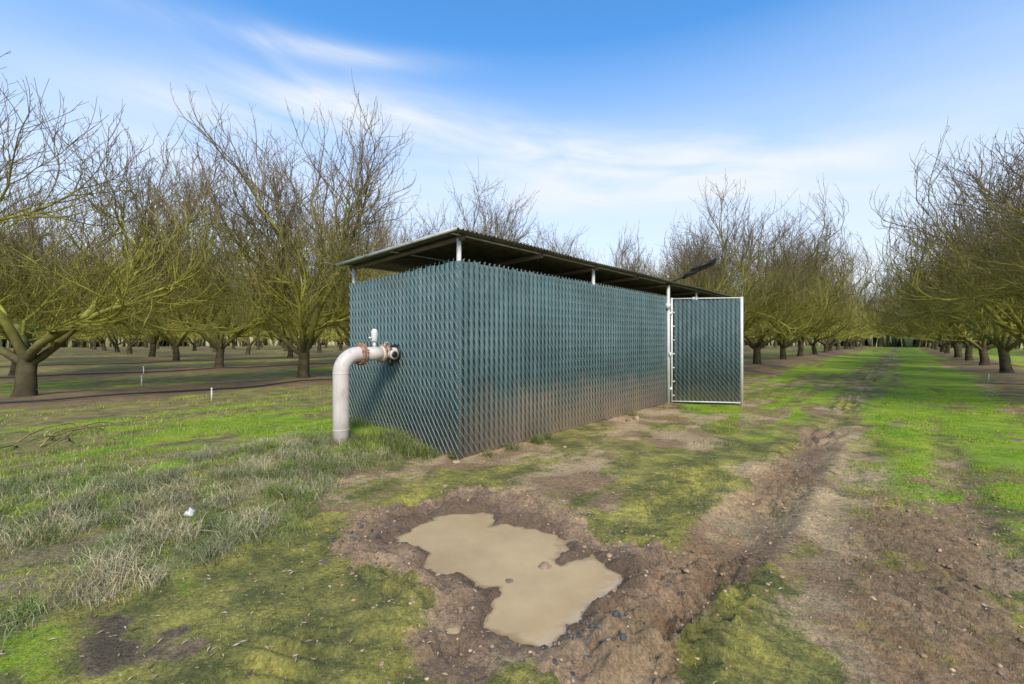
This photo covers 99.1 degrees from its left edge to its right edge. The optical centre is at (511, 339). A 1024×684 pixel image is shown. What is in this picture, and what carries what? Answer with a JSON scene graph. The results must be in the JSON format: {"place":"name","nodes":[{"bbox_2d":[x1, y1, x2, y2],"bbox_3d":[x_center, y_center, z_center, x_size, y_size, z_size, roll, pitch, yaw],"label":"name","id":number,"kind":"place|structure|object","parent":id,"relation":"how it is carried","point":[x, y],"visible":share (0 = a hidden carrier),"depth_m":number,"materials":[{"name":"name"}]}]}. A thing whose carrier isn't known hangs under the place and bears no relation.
{"place":"outdoors","nodes":[
{"label":"outdoors","id":0,"kind":"place"},
{"bbox_2d":[0,345,1023,683],"bbox_3d":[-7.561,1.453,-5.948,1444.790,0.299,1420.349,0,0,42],"label":"ground","id":1,"kind":"structure","parent":0,"point":[802,651],"depth_m":3.24,"materials":[{"name":"green plant"}]},
{"bbox_2d":[0,236,107,337],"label":"almond tree","id":2,"kind":"object","parent":1,"relation":"on","point":[62,321],"visible":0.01,"depth_m":28.96,"materials":[{"name":"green plant"}]},
{"bbox_2d":[0,422,112,457],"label":"fallen branch","id":3,"kind":"object","parent":1,"relation":"on","point":[51,437],"visible":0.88,"depth_m":6.17,"materials":[{"name":"brown wood"}]},
{"bbox_2d":[0,209,129,346],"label":"almond tree","id":4,"kind":"object","parent":1,"relation":"on","point":[33,335],"visible":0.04,"depth_m":23.30,"materials":[{"name":"brown plant"}]},
{"bbox_2d":[0,141,158,375],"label":"almond tree","id":5,"kind":"object","parent":1,"relation":"on","point":[16,316],"visible":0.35,"depth_m":15.67,"materials":[{"name":"brown plant"}]},
{"bbox_2d":[0,51,274,396],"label":"almond tree","id":6,"kind":"object","parent":1,"relation":"on","point":[25,358],"visible":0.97,"depth_m":10.43,"materials":[{"name":"brown plant"}]},
{"bbox_2d":[69,232,247,360],"bbox_3d":[-21.046,-2.639,27.315,8.072,8.417,9.502,0,0,31],"label":"almond tree","id":7,"kind":"object","parent":1,"relation":"on","point":[171,341],"visible":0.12,"depth_m":26.86,"materials":[{"name":"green plant"}]},
{"bbox_2d":[100,228,231,356],"bbox_3d":[-26.736,-3.417,33.483,8.948,10.007,9.789,0,0,-40],"label":"almond tree","id":8,"kind":"object","parent":1,"relation":"on","point":[153,339],"visible":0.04,"depth_m":32.97,"materials":[{"name":"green plant"}]},
{"bbox_2d":[0,363,333,377],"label":"irrigation hose","id":9,"kind":"object","parent":1,"relation":"on","point":[162,371],"visible":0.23,"depth_m":18.22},
{"bbox_2d":[0,356,338,366],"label":"irrigation hose","id":10,"kind":"object","parent":1,"relation":"on","point":[160,361],"visible":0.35,"depth_m":25.40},
{"bbox_2d":[0,378,349,403],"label":"irrigation hose","id":11,"kind":"object","parent":1,"relation":"on","point":[153,392],"visible":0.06,"depth_m":10.83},
{"bbox_2d":[183,507,195,517],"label":"plastic litter","id":12,"kind":"object","parent":1,"relation":"on","point":[189,511],"visible":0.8,"depth_m":3.47,"materials":[{"name":"white plastic"}]},
{"bbox_2d":[81,206,324,366],"bbox_3d":[-14.006,-2.575,20.844,9.352,8.284,7.945,0,0,-32],"label":"almond tree","id":13,"kind":"object","parent":1,"relation":"on","point":[217,344],"visible":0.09,"depth_m":20.88,"materials":[{"name":"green plant"}]},
{"bbox_2d":[112,69,421,377],"bbox_3d":[-7.239,-2.932,14.804,9.130,9.020,8.893,0,0,1],"label":"almond tree","id":14,"kind":"object","parent":1,"relation":"on","point":[286,239],"visible":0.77,"depth_m":13.37,"materials":[{"name":"brown plant"}]},
{"bbox_2d":[215,264,344,356],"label":"almond tree","id":15,"kind":"object","parent":1,"relation":"on","point":[290,352],"visible":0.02,"depth_m":30.67,"materials":[{"name":"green plant"}]},
{"bbox_2d":[255,183,405,346],"bbox_3d":[-9.562,-3.199,25.667,9.690,9.573,9.438,0,0,16],"label":"almond tree","id":16,"kind":"object","parent":1,"relation":"on","point":[347,335],"visible":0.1,"depth_m":24.12,"materials":[{"name":"brown plant"}]},
{"bbox_2d":[331,329,409,443],"bbox_3d":[-1.962,0.703,5.944,0.540,1.695,1.273,0,0,42],"label":"irrigation pipe","id":17,"kind":"object","parent":1,"relation":"on","point":[359,354],"visible":0.88,"depth_m":5.64,"materials":[{"name":"beige paint"}]},
{"bbox_2d":[336,164,551,330],"bbox_3d":[-3.091,-2.946,19.709,9.755,9.065,10.587,0,0,-10],"label":"almond tree","id":18,"kind":"object","parent":1,"relation":"on","point":[503,234],"visible":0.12,"depth_m":18.71,"materials":[{"name":"brown plant"}]},
{"bbox_2d":[303,525,641,683],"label":"gravel","id":19,"kind":"structure","parent":1,"relation":"on","point":[617,613],"depth_m":2.15,"materials":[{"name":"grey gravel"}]},
{"bbox_2d":[388,505,622,647],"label":"puddle water","id":20,"kind":"structure","parent":1,"relation":"on","point":[533,604],"depth_m":2.88,"materials":[{"name":"beige liquid"}]},
{"bbox_2d":[0,247,1023,354],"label":"distant orchard trees","id":21,"kind":"object","parent":1,"relation":"on","point":[853,336],"visible":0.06,"depth_m":47.36,"materials":[{"name":"brown plant"}]},
{"bbox_2d":[0,324,1023,347],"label":"distant treeline","id":22,"kind":"object","parent":1,"relation":"on","point":[883,341],"visible":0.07,"depth_m":85.00,"materials":[{"name":"beige plant"}]},
{"bbox_2d":[0,436,1023,683],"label":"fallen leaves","id":23,"kind":"object","parent":1,"relation":"on","point":[480,586],"visible":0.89,"depth_m":2.79,"materials":[{"name":"brown plant"}]},
{"bbox_2d":[505,561,551,582],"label":"mud island","id":24,"kind":"structure","parent":1,"relation":"on","point":[543,565],"depth_m":2.92,"materials":[{"name":"brown soil"}]},
{"bbox_2d":[336,227,733,459],"bbox_3d":[2.034,0.078,10.413,3.000,2.844,11.406,0,0,42],"label":"pump enclosure","id":25,"kind":"object","parent":1,"relation":"on","point":[482,349],"visible":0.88,"depth_m":6.53,"materials":[{"name":"green metal"}]},
{"bbox_2d":[666,258,716,284],"bbox_3d":[4.105,-1.548,10.011,1.095,0.577,0.320,0,0,6],"label":"solar light","id":26,"kind":"object","parent":25,"relation":"attached to","point":[699,268],"visible":0.9,"depth_m":9.94,"materials":[{"name":"plastic"}]},
{"bbox_2d":[670,297,742,405],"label":"chain link gate","id":27,"kind":"structure","parent":25,"relation":"attached to","point":[691,352],"depth_m":10.03,"materials":[{"name":"green metal"}]},
{"bbox_2d":[499,212,598,301],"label":"almond tree","id":28,"kind":"object","parent":1,"relation":"on","point":[560,243],"visible":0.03,"depth_m":22.71,"materials":[{"name":"brown plant"}]},
{"bbox_2d":[345,403,763,462],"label":"weeds","id":29,"kind":"object","parent":1,"relation":"on","point":[403,445],"visible":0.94,"depth_m":5.78,"materials":[{"name":"green plant"}]},
{"bbox_2d":[539,235,670,311],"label":"almond tree","id":30,"kind":"object","parent":1,"relation":"on","point":[615,261],"visible":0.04,"depth_m":29.17,"materials":[{"name":"brown plant"}]},
{"bbox_2d":[301,415,1023,683],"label":"mud clods","id":31,"kind":"object","parent":1,"relation":"on","point":[609,555],"visible":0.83,"depth_m":2.70,"materials":[{"name":"brown soil"}]},
{"bbox_2d":[614,169,848,339],"bbox_3d":[8.706,-2.636,18.852,8.066,8.410,9.494,0,0,-24],"label":"almond tree","id":32,"kind":"object","parent":1,"relation":"on","point":[709,280],"visible":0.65,"depth_m":16.93,"materials":[{"name":"brown plant"}]},
{"bbox_2d":[661,192,880,363],"bbox_3d":[12.741,-2.910,23.205,9.676,8.992,10.502,0,0,-23],"label":"almond tree","id":33,"kind":"object","parent":1,"relation":"on","point":[757,346],"visible":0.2,"depth_m":21.57,"materials":[{"name":"brown plant"}]},
{"bbox_2d":[731,240,870,358],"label":"almond tree","id":34,"kind":"object","parent":1,"relation":"on","point":[782,343],"visible":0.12,"depth_m":28.24,"materials":[{"name":"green plant"}]},
{"bbox_2d":[748,238,875,355],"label":"almond tree","id":35,"kind":"object","parent":1,"relation":"on","point":[801,340],"visible":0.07,"depth_m":32.19,"materials":[{"name":"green plant"}]},
{"bbox_2d":[877,257,972,357],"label":"almond tree","id":36,"kind":"object","parent":1,"relation":"on","point":[957,350],"visible":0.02,"depth_m":33.47,"materials":[{"name":"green plant"}]},
{"bbox_2d":[846,120,1023,342],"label":"almond tree","id":37,"kind":"object","parent":1,"relation":"on","point":[1016,318],"visible":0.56,"depth_m":13.32,"materials":[{"name":"brown plant"}]},
{"bbox_2d":[870,241,1008,360],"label":"almond tree","id":38,"kind":"object","parent":1,"relation":"on","point":[969,352],"visible":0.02,"depth_m":28.02,"materials":[{"name":"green plant"}]},
{"bbox_2d":[866,220,1023,365],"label":"almond tree","id":39,"kind":"object","parent":1,"relation":"on","point":[982,348],"visible":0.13,"depth_m":24.69,"materials":[{"name":"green plant"}]},
{"bbox_2d":[873,181,1023,372],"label":"almond tree","id":40,"kind":"object","parent":1,"relation":"on","point":[998,341],"visible":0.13,"depth_m":19.29,"materials":[{"name":"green plant"}]},
{"bbox_2d":[899,128,1023,325],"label":"almond tree","id":41,"kind":"object","parent":1,"relation":"on","point":[1017,210],"visible":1,"depth_m":9.50,"materials":[{"name":"brown plant"}]},
{"bbox_2d":[0,384,1023,683],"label":"grass","id":42,"kind":"structure","parent":0,"point":[302,456],"depth_m":3.81,"materials":[{"name":"green plant"}]},
{"bbox_2d":[0,0,1023,306],"label":"sky","id":43,"kind":"structure","parent":0,"point":[616,112],"materials":[{"name":"blue"}]},
{"bbox_2d":[589,373,1006,527],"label":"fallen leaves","id":44,"kind":"object","parent":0,"point":[821,417],"visible":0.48,"depth_m":7.22,"materials":[{"name":"brown plant"}]}
]}

